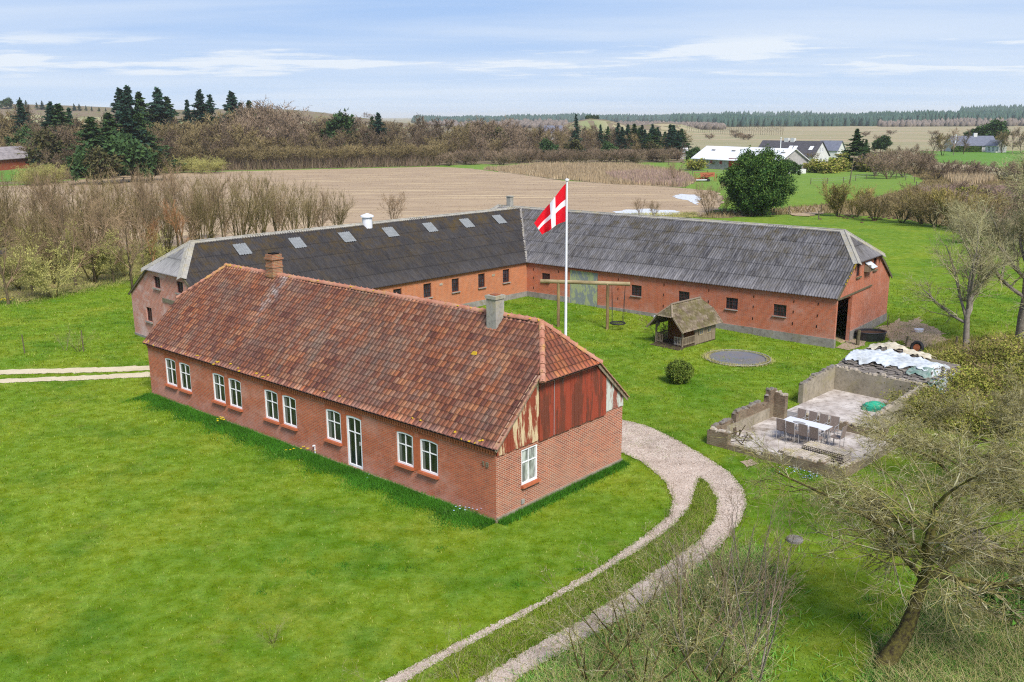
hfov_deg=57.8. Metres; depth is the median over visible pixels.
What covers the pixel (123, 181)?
bare tree
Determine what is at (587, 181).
marsh
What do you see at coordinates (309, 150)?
hedgerow tree
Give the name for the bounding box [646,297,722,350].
playhouse
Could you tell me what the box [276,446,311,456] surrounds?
daffodils
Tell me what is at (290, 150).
hedgerow tree
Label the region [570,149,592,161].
scrub bush
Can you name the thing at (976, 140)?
bungalow
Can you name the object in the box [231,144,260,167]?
hedgerow tree
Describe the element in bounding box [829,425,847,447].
garden chair
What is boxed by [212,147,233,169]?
hedgerow tree
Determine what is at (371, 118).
spruce tree
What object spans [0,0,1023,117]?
sky
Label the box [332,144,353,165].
hedgerow tree
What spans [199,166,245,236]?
bare tree
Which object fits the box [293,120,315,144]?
wood tree
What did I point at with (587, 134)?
wood tree
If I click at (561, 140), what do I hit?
wood tree
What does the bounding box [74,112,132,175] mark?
spruce tree
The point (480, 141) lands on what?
wood tree
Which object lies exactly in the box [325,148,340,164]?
hedgerow tree
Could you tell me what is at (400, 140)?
wood tree
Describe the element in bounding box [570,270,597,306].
door
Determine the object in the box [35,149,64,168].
wood tree
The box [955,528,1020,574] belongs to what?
dirt track
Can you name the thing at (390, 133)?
wood tree
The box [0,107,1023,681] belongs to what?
ground
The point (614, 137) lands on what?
wood tree
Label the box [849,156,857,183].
utility pole
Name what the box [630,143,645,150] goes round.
wood tree
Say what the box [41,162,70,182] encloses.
budding shrub
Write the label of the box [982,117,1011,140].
broad pine
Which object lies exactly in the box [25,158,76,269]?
bare tree
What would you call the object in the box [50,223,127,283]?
budding shrub
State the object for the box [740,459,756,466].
bare patch
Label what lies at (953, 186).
reeds
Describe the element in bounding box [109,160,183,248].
bare tree
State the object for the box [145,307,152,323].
window
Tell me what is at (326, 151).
hedgerow tree
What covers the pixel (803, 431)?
garden chair
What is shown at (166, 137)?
wood tree
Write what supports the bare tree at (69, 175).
on the verge
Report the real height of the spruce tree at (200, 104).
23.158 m
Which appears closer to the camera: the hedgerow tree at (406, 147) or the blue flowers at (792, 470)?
the blue flowers at (792, 470)
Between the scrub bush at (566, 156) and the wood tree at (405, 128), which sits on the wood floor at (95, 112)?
the wood tree at (405, 128)
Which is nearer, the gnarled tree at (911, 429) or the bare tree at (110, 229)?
the gnarled tree at (911, 429)
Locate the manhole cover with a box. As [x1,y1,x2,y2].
[786,535,802,543]
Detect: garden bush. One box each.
[680,157,708,170]
[802,158,829,171]
[810,158,843,173]
[823,156,855,171]
[834,150,853,157]
[856,158,874,171]
[955,183,985,192]
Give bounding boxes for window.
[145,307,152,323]
[152,276,160,289]
[164,358,177,388]
[175,281,182,294]
[178,362,191,393]
[211,373,225,405]
[227,378,242,411]
[263,389,279,424]
[281,395,297,430]
[324,409,341,445]
[393,288,400,293]
[394,431,413,470]
[417,439,438,479]
[423,283,432,298]
[451,278,460,293]
[478,273,486,288]
[502,269,510,283]
[521,444,540,488]
[542,273,549,278]
[630,285,641,297]
[677,291,689,302]
[699,328,703,334]
[724,297,737,310]
[772,304,786,317]
[856,263,861,278]
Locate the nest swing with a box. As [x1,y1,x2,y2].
[610,292,625,325]
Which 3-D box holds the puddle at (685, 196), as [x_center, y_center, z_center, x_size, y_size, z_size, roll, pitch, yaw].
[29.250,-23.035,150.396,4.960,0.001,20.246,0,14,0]
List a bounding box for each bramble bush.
[874,376,985,427]
[924,384,1023,443]
[925,343,993,369]
[928,360,1020,403]
[934,330,1023,372]
[956,353,1023,403]
[969,321,1023,364]
[974,341,1023,377]
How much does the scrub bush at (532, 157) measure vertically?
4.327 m
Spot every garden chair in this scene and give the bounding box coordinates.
[776,418,789,440]
[786,420,799,444]
[792,408,806,425]
[798,423,811,443]
[804,410,817,421]
[809,426,824,441]
[815,413,828,434]
[824,416,839,441]
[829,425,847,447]
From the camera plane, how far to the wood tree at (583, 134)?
303.96 m
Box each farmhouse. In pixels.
[143,252,629,522]
[759,138,829,162]
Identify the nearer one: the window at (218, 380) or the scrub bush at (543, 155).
the window at (218, 380)
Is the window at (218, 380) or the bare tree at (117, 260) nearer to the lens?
the window at (218, 380)
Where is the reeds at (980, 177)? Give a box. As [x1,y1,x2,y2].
[942,167,997,183]
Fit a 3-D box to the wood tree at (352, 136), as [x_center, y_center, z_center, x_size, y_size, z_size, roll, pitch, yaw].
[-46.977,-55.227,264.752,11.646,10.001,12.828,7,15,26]
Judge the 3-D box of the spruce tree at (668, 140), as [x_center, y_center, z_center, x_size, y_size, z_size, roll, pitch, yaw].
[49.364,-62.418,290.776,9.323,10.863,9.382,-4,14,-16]
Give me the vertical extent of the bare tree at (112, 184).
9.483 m
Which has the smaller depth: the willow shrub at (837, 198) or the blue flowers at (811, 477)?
the blue flowers at (811, 477)
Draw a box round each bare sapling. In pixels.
[643,478,792,672]
[653,466,792,625]
[666,488,810,653]
[670,488,811,681]
[721,454,797,627]
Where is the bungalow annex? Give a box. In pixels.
[984,140,1007,152]
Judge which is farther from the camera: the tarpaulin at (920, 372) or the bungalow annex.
the bungalow annex
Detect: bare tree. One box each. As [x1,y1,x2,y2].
[0,162,24,243]
[0,174,30,244]
[0,181,56,270]
[0,197,34,255]
[0,201,72,283]
[0,217,29,304]
[0,223,23,255]
[2,225,48,291]
[11,152,72,249]
[14,166,57,256]
[16,193,61,265]
[19,177,58,240]
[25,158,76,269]
[34,186,94,286]
[42,159,128,269]
[54,166,100,246]
[56,199,109,283]
[63,182,94,236]
[69,166,155,257]
[74,185,133,270]
[77,169,121,257]
[78,170,136,259]
[78,187,130,281]
[96,202,161,287]
[101,164,132,245]
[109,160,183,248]
[114,163,159,250]
[115,163,161,225]
[119,164,159,266]
[139,217,161,261]
[143,178,189,255]
[149,167,203,243]
[151,151,184,246]
[154,165,172,244]
[157,200,188,245]
[164,161,207,238]
[173,166,241,239]
[177,187,203,239]
[179,177,209,239]
[181,164,220,237]
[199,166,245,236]
[202,174,235,236]
[210,162,283,235]
[224,168,250,234]
[227,160,283,233]
[242,170,264,232]
[255,179,288,230]
[257,174,307,231]
[258,178,314,230]
[293,173,331,228]
[313,185,342,226]
[324,188,356,224]
[900,190,1023,348]
[938,142,1023,340]
[987,217,1023,275]
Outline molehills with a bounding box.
[819,212,910,222]
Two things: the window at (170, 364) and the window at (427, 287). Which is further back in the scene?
the window at (427, 287)
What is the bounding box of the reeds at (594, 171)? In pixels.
[484,160,695,186]
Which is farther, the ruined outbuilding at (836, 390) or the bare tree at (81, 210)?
the bare tree at (81, 210)
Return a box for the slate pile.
[838,346,960,390]
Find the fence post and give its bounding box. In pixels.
[856,330,860,344]
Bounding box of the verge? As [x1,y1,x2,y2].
[0,213,698,301]
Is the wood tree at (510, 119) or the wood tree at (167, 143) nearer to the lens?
the wood tree at (167, 143)
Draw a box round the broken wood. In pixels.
[721,425,750,443]
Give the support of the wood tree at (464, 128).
on the wood floor at (95, 112)
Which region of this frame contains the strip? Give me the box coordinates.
[881,152,1016,175]
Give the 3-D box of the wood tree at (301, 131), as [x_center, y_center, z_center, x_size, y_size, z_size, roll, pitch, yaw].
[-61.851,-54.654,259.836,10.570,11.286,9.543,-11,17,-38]
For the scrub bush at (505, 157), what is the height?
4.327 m
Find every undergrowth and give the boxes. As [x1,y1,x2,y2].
[29,155,215,178]
[216,144,679,170]
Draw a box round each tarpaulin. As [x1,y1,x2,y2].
[844,349,959,392]
[866,342,936,358]
[906,366,944,389]
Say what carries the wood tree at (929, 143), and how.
on the pasture
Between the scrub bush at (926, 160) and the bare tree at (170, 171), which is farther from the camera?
the scrub bush at (926, 160)
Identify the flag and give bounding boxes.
[534,184,565,233]
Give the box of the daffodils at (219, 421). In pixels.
[211,417,226,425]
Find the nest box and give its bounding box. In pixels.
[864,261,877,271]
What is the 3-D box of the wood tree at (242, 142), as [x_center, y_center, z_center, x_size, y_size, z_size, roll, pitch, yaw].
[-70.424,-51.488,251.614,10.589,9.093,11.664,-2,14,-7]
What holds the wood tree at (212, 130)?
on the wood floor at (95, 112)
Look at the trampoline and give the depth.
52.26 m
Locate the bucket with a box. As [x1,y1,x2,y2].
[914,328,923,332]
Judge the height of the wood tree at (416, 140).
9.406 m
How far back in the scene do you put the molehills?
121.75 m
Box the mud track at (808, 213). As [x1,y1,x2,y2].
[788,206,823,215]
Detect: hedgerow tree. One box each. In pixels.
[202,147,227,169]
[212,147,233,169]
[226,152,239,166]
[227,146,250,168]
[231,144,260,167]
[251,151,266,165]
[254,149,275,164]
[264,145,290,167]
[267,143,289,164]
[275,147,292,165]
[281,145,300,167]
[292,143,313,164]
[300,145,324,166]
[303,146,322,167]
[309,148,332,166]
[324,150,344,165]
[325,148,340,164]
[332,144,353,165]
[333,143,355,160]
[348,143,370,166]
[360,149,377,164]
[362,143,383,160]
[370,146,388,165]
[376,143,393,156]
[390,149,405,160]
[394,144,411,157]
[395,144,420,161]
[409,143,424,158]
[419,144,436,164]
[419,148,430,156]
[425,142,446,152]
[432,148,449,165]
[807,153,819,159]
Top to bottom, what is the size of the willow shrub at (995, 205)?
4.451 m
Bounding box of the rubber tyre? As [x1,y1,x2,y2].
[910,341,923,350]
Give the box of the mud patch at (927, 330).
[875,317,950,347]
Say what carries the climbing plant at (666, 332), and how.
attached to the playhouse
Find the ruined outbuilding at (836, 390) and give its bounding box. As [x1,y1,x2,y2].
[707,364,926,479]
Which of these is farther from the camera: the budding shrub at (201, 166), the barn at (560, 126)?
the barn at (560, 126)
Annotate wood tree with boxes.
[0,109,34,124]
[0,111,16,134]
[0,112,16,138]
[0,117,18,138]
[0,122,35,137]
[0,133,21,146]
[8,103,42,127]
[14,118,54,156]
[17,108,43,123]
[25,125,72,154]
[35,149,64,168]
[39,116,83,144]
[48,147,73,177]
[62,125,81,146]
[64,129,84,156]
[95,112,117,129]
[146,121,187,142]
[148,120,188,150]
[150,127,178,151]
[159,139,175,159]
[161,139,186,162]
[162,127,200,156]
[164,116,184,133]
[169,122,216,143]
[170,129,214,157]
[170,144,197,161]
[172,136,192,158]
[173,120,207,138]
[173,146,199,161]
[174,115,211,132]
[180,118,218,148]
[180,134,218,157]
[183,143,214,161]
[192,121,234,159]
[197,136,227,163]
[198,121,233,146]
[199,122,241,159]
[202,110,257,142]
[207,123,261,161]
[209,132,235,162]
[213,115,240,146]
[214,137,237,160]
[218,115,268,156]
[219,106,256,137]
[219,111,257,145]
[220,137,241,161]
[223,100,267,121]
[230,139,264,164]
[233,114,266,158]
[234,136,270,162]
[235,101,271,141]
[238,113,273,155]
[243,136,275,164]
[250,97,309,138]
[251,106,299,158]
[253,101,300,137]
[253,124,280,159]
[264,128,289,165]
[264,136,295,164]
[271,100,312,135]
[271,124,297,159]
[272,117,304,158]
[274,111,314,144]
[281,135,308,163]
[282,113,312,145]
[286,127,309,159]
[286,137,309,162]
[287,107,324,127]
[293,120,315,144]
[294,129,317,158]
[299,131,325,160]
[304,141,331,161]
[305,119,326,146]
[305,123,326,143]
[308,116,333,126]
[308,128,331,161]
[308,136,323,160]
[318,138,338,162]
[322,128,355,146]
[323,130,344,158]
[324,130,362,161]
[326,136,345,157]
[340,144,356,162]
[343,145,365,159]
[350,122,368,145]
[353,127,384,157]
[354,114,367,130]
[356,119,387,140]
[360,133,381,158]
[362,124,387,154]
[368,122,404,141]
[373,142,389,159]
[377,127,401,153]
[379,135,406,153]
[382,141,395,162]
[384,120,407,135]
[384,120,413,144]
[386,141,408,162]
[394,142,417,160]
[395,121,428,140]
[397,123,424,143]
[398,132,424,148]
[400,140,420,158]
[402,118,428,143]
[403,133,428,156]
[409,113,444,138]
[409,117,443,139]
[410,123,433,153]
[412,124,437,143]
[415,144,430,159]
[422,135,447,156]
[422,139,446,161]
[429,116,454,136]
[429,124,455,151]
[434,140,454,162]
[436,130,464,151]
[437,125,469,148]
[447,136,468,152]
[449,121,483,147]
[449,125,485,148]
[452,117,488,148]
[455,129,487,149]
[459,138,474,152]
[468,123,498,153]
[472,121,490,149]
[472,136,491,160]
[473,120,494,146]
[474,138,496,160]
[479,122,505,150]
[483,119,507,139]
[487,137,508,160]
[488,115,514,131]
[489,126,515,148]
[496,134,516,151]
[504,121,521,149]
[506,125,529,148]
[506,129,532,149]
[507,139,524,148]
[515,126,537,148]
[520,130,539,149]
[523,127,551,148]
[526,126,543,148]
[541,126,558,139]
[541,130,569,144]
[549,128,569,148]
[552,123,573,141]
[558,128,580,143]
[572,129,594,144]
[580,133,600,150]
[582,124,594,146]
[584,136,600,150]
[591,123,605,144]
[592,128,611,146]
[607,131,626,145]
[623,133,641,148]
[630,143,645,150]
[677,129,693,142]
[928,131,943,151]
[932,132,951,154]
[946,127,961,154]
[960,131,971,153]
[995,130,1013,152]
[1002,125,1020,152]
[1013,129,1023,152]
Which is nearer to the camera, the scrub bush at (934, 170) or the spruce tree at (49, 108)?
the scrub bush at (934, 170)
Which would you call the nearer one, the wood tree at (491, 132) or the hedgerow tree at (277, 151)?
the hedgerow tree at (277, 151)
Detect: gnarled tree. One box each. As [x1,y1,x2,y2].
[846,400,1023,561]
[859,359,1023,491]
[954,406,1023,522]
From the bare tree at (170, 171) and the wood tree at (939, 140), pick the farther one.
the wood tree at (939, 140)
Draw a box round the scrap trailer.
[694,172,716,181]
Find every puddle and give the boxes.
[612,209,680,214]
[673,194,699,204]
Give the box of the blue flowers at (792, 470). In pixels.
[759,466,814,475]
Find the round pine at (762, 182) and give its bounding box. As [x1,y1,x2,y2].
[716,144,798,216]
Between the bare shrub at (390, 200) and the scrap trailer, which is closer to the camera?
the bare shrub at (390, 200)
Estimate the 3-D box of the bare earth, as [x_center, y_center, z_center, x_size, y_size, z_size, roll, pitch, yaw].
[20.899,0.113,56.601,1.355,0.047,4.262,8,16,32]
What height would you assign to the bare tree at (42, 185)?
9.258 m
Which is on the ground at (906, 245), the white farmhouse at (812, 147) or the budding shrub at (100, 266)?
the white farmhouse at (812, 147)
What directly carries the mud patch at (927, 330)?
on the ground at (906, 245)
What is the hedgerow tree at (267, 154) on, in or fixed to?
on the wood floor at (95, 112)
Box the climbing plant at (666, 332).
[638,314,673,339]
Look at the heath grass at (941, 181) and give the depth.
134.22 m
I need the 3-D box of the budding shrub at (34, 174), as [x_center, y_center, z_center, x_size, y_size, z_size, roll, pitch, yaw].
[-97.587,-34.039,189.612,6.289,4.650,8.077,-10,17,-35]
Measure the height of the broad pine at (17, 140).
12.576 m
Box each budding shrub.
[0,212,66,261]
[0,221,48,278]
[0,241,33,289]
[1,233,89,296]
[9,164,33,184]
[10,164,50,186]
[21,163,53,184]
[32,163,58,183]
[37,211,96,273]
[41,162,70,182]
[45,163,63,183]
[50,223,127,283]
[98,231,150,276]
[132,223,169,262]
[164,156,188,171]
[172,156,196,172]
[183,156,203,172]
[188,157,213,173]
[197,155,220,171]
[198,155,226,172]
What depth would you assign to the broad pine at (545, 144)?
275.14 m
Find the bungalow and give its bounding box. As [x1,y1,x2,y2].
[943,133,994,151]
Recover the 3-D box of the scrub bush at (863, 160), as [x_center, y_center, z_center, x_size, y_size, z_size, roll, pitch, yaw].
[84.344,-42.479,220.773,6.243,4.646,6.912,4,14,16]
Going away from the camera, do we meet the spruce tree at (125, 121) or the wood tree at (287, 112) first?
the spruce tree at (125, 121)
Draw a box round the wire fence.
[686,169,922,186]
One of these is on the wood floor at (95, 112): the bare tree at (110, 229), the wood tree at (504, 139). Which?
the wood tree at (504, 139)
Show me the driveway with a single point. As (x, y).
(718, 487)
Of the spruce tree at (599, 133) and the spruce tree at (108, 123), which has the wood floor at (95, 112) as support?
the spruce tree at (599, 133)
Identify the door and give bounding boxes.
[346,415,362,468]
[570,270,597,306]
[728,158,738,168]
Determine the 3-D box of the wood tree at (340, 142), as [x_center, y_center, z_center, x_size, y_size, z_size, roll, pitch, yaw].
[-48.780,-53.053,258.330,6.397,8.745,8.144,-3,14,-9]
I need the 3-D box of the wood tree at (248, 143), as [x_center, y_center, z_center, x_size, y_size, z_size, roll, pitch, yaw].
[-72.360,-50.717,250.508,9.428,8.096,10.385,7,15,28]
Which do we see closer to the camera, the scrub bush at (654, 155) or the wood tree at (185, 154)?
the wood tree at (185, 154)
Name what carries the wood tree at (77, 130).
on the wood floor at (95, 112)
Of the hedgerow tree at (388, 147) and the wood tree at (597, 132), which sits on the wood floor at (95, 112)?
the wood tree at (597, 132)
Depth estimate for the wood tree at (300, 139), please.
256.02 m
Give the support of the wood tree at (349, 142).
on the wood floor at (95, 112)
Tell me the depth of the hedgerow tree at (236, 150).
243.36 m
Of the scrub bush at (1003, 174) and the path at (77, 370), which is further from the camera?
the scrub bush at (1003, 174)
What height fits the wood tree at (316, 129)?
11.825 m
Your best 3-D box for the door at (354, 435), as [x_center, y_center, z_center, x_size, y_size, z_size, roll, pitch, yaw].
[-5.991,3.852,35.415,0.890,2.050,0.105,11,18,40]
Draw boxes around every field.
[0,167,723,256]
[678,124,1023,152]
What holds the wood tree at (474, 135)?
on the wood floor at (95, 112)
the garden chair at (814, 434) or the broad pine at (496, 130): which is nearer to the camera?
the garden chair at (814, 434)
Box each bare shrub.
[306,202,330,226]
[375,191,407,218]
[632,197,649,213]
[645,200,660,215]
[664,161,687,178]
[693,182,728,215]
[715,192,732,213]
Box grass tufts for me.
[0,262,977,595]
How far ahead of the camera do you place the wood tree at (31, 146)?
246.70 m
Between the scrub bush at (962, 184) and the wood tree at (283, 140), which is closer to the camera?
the scrub bush at (962, 184)
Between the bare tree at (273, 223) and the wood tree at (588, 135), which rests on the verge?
the bare tree at (273, 223)
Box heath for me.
[702,170,1021,238]
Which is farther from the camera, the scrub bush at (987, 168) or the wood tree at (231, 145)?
the wood tree at (231, 145)
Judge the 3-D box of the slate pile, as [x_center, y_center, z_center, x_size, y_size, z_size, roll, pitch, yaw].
[19.264,1.468,46.135,5.466,1.814,5.619,13,19,43]
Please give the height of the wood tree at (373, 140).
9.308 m
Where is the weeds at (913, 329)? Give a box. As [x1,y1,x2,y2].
[876,316,957,346]
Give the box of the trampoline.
[705,349,770,365]
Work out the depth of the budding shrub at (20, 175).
184.78 m
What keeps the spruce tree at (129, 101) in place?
on the wood floor at (95, 112)
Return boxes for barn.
[0,146,38,169]
[128,195,892,348]
[544,125,563,139]
[691,146,809,169]
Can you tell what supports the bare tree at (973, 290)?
on the thicket floor at (953, 429)
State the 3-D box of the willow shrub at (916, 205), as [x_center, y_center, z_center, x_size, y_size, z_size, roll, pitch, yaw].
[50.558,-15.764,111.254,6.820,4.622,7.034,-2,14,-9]
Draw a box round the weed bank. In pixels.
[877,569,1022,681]
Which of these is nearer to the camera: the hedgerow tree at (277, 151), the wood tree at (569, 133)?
the hedgerow tree at (277, 151)
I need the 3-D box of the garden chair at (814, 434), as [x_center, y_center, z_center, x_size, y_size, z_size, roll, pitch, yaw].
[12.310,3.874,37.540,0.539,0.962,0.428,-13,18,-42]
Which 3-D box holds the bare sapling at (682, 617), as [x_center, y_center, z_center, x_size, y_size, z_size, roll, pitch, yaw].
[4.425,5.827,22.081,2.218,4.853,3.860,-9,16,-33]
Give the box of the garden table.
[784,416,832,442]
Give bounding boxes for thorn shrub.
[58,329,97,351]
[251,613,290,643]
[343,658,438,681]
[418,615,517,681]
[483,642,681,681]
[518,553,761,681]
[521,586,664,681]
[550,535,705,645]
[575,521,795,654]
[615,618,754,681]
[621,522,749,622]
[632,528,795,681]
[690,527,794,600]
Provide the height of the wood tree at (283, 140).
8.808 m
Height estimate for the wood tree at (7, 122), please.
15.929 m
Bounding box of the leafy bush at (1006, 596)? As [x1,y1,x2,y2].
[978,572,1023,624]
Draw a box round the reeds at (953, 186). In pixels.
[919,182,1021,202]
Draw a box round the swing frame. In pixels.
[540,279,629,329]
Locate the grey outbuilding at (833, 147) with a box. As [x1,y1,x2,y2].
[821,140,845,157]
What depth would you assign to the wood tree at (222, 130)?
255.27 m
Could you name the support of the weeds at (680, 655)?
on the ground at (906, 245)
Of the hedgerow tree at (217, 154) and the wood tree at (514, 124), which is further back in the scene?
the wood tree at (514, 124)
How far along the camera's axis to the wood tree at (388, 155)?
263.49 m
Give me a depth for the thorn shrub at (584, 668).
22.00 m
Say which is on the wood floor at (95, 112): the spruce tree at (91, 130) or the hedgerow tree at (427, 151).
the hedgerow tree at (427, 151)
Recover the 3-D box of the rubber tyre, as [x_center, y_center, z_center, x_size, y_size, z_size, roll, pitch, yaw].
[23.563,0.380,53.989,0.800,0.768,0.348,13,19,43]
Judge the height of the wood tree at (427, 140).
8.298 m
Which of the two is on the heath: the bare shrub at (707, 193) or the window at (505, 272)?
the bare shrub at (707, 193)
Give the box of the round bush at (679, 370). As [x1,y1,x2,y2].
[664,358,695,383]
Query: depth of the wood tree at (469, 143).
277.71 m
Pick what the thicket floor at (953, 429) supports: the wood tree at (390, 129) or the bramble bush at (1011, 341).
the bramble bush at (1011, 341)
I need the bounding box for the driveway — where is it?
[382,420,746,681]
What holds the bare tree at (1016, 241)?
on the ground at (906, 245)
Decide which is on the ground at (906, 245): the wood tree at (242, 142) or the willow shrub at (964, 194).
the willow shrub at (964, 194)
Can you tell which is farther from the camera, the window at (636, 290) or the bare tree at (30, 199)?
the bare tree at (30, 199)
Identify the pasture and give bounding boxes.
[919,150,1023,167]
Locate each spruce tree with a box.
[8,99,34,132]
[22,101,56,163]
[27,103,73,157]
[39,100,44,109]
[43,116,105,170]
[65,107,78,127]
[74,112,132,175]
[110,87,132,127]
[113,85,156,135]
[117,110,167,174]
[132,91,163,133]
[132,112,186,166]
[145,87,184,134]
[162,96,182,128]
[179,99,195,136]
[190,89,215,134]
[201,94,224,137]
[221,90,239,126]
[244,100,269,131]
[359,112,393,157]
[367,116,374,132]
[567,113,585,159]
[592,124,605,148]
[600,126,611,151]
[607,123,627,147]
[613,127,631,152]
[624,124,642,145]
[625,124,629,136]
[634,129,647,148]
[638,125,643,138]
[639,133,654,157]
[647,124,661,146]
[652,128,663,145]
[656,127,664,142]
[661,124,682,158]
[671,130,685,152]
[672,125,676,139]
[673,128,692,150]
[836,128,873,169]
[863,139,873,156]
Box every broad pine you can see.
[0,97,12,108]
[4,122,34,145]
[16,127,75,167]
[64,141,95,182]
[81,145,124,184]
[102,128,160,181]
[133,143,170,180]
[316,107,361,153]
[483,125,509,150]
[538,137,558,161]
[563,137,583,161]
[600,139,618,157]
[642,140,662,160]
[685,146,700,159]
[785,158,802,175]
[871,135,892,150]
[963,124,984,135]
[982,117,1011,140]
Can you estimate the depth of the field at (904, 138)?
614.36 m
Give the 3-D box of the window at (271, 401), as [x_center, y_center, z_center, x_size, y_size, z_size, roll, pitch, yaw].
[-10.050,2.734,38.726,1.010,1.396,0.241,11,18,40]
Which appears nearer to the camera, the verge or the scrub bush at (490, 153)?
the verge
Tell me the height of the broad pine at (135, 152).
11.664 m
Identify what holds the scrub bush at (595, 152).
on the wood floor at (95, 112)
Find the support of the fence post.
on the ground at (906, 245)
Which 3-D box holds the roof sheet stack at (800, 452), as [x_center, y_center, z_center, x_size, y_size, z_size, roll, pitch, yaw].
[11.428,4.539,36.041,1.659,0.342,0.901,13,19,43]
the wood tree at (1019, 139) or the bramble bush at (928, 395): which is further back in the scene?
the wood tree at (1019, 139)
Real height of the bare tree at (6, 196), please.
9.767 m
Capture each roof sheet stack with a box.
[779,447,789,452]
[782,447,831,462]
[801,441,851,463]
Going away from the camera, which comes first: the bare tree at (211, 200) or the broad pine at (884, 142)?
the bare tree at (211, 200)
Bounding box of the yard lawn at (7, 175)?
[0,168,28,181]
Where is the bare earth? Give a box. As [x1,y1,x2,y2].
[836,338,865,349]
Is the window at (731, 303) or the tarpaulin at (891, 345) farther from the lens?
the window at (731, 303)
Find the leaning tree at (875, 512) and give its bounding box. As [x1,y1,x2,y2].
[711,402,1023,666]
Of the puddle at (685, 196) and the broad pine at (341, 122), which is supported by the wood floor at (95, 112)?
the broad pine at (341, 122)
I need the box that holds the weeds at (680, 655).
[460,530,843,681]
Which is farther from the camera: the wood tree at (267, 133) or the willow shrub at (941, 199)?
the wood tree at (267, 133)
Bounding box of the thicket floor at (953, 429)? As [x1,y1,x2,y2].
[914,338,1022,437]
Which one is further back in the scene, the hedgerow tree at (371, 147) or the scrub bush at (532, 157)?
the scrub bush at (532, 157)
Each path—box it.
[0,366,149,374]
[0,372,149,382]
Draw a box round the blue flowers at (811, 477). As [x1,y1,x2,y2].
[795,471,823,480]
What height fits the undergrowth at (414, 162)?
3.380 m
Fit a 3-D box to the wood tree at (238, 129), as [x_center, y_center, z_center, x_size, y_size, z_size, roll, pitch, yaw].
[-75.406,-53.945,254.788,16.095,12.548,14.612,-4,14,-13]
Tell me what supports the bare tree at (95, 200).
on the verge
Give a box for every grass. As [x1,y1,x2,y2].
[0,272,140,307]
[124,392,630,534]
[424,478,717,678]
[699,164,1022,236]
[702,349,775,366]
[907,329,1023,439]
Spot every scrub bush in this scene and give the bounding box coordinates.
[436,152,457,165]
[441,152,462,164]
[457,150,477,163]
[461,151,482,164]
[467,150,484,163]
[482,150,496,162]
[488,150,508,164]
[493,151,514,164]
[505,149,525,163]
[518,149,539,161]
[523,149,542,161]
[538,148,555,160]
[543,149,566,162]
[548,149,567,161]
[552,149,573,162]
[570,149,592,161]
[574,149,596,162]
[590,149,600,158]
[590,149,613,162]
[602,149,619,161]
[609,149,627,161]
[620,149,640,161]
[628,149,648,162]
[639,147,656,161]
[650,148,667,161]
[652,148,674,161]
[654,149,675,162]
[668,147,686,160]
[702,133,715,137]
[854,154,879,167]
[861,151,897,175]
[869,155,906,178]
[872,149,897,159]
[879,149,910,169]
[886,156,916,176]
[897,148,916,157]
[899,149,922,166]
[902,150,937,173]
[913,153,937,170]
[915,149,935,157]
[925,159,957,179]
[939,160,966,174]
[951,179,972,188]
[953,217,994,239]
[956,159,985,174]
[968,160,997,174]
[968,182,999,198]
[970,192,1009,210]
[978,202,1023,224]
[978,209,1019,241]
[984,214,1023,254]
[986,187,1023,207]
[988,161,1016,178]
[997,195,1023,216]
[1000,180,1021,193]
[1003,160,1022,178]
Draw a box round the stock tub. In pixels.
[855,328,886,341]
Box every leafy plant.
[210,428,262,441]
[429,503,482,519]
[814,666,842,681]
[850,610,868,622]
[856,592,884,603]
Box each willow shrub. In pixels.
[814,177,852,215]
[842,184,876,217]
[852,191,901,219]
[882,188,929,222]
[892,185,945,223]
[897,181,937,201]
[907,189,964,226]
[928,182,991,228]
[928,184,975,208]
[944,195,1008,227]
[973,188,1011,214]
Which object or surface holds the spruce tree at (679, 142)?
on the wood floor at (95, 112)
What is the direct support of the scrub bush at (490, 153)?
on the ground at (906, 245)
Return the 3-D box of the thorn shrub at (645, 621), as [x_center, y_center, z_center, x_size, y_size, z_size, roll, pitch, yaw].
[2.952,6.575,23.632,4.492,2.676,3.192,-3,14,-11]
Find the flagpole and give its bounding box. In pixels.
[564,178,568,335]
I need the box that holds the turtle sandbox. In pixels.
[861,401,886,411]
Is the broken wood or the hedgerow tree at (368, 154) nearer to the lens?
the broken wood
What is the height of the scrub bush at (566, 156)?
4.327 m
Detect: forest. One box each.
[411,104,1023,126]
[427,117,1023,129]
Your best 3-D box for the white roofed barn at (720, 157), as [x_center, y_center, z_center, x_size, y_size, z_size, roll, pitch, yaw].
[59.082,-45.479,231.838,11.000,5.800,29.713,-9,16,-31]
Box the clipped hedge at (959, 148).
[951,145,981,151]
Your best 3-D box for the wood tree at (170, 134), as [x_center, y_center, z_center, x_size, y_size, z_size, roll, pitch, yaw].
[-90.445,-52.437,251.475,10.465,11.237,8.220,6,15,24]
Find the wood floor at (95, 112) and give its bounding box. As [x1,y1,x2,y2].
[0,104,684,184]
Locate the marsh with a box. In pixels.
[483,166,698,186]

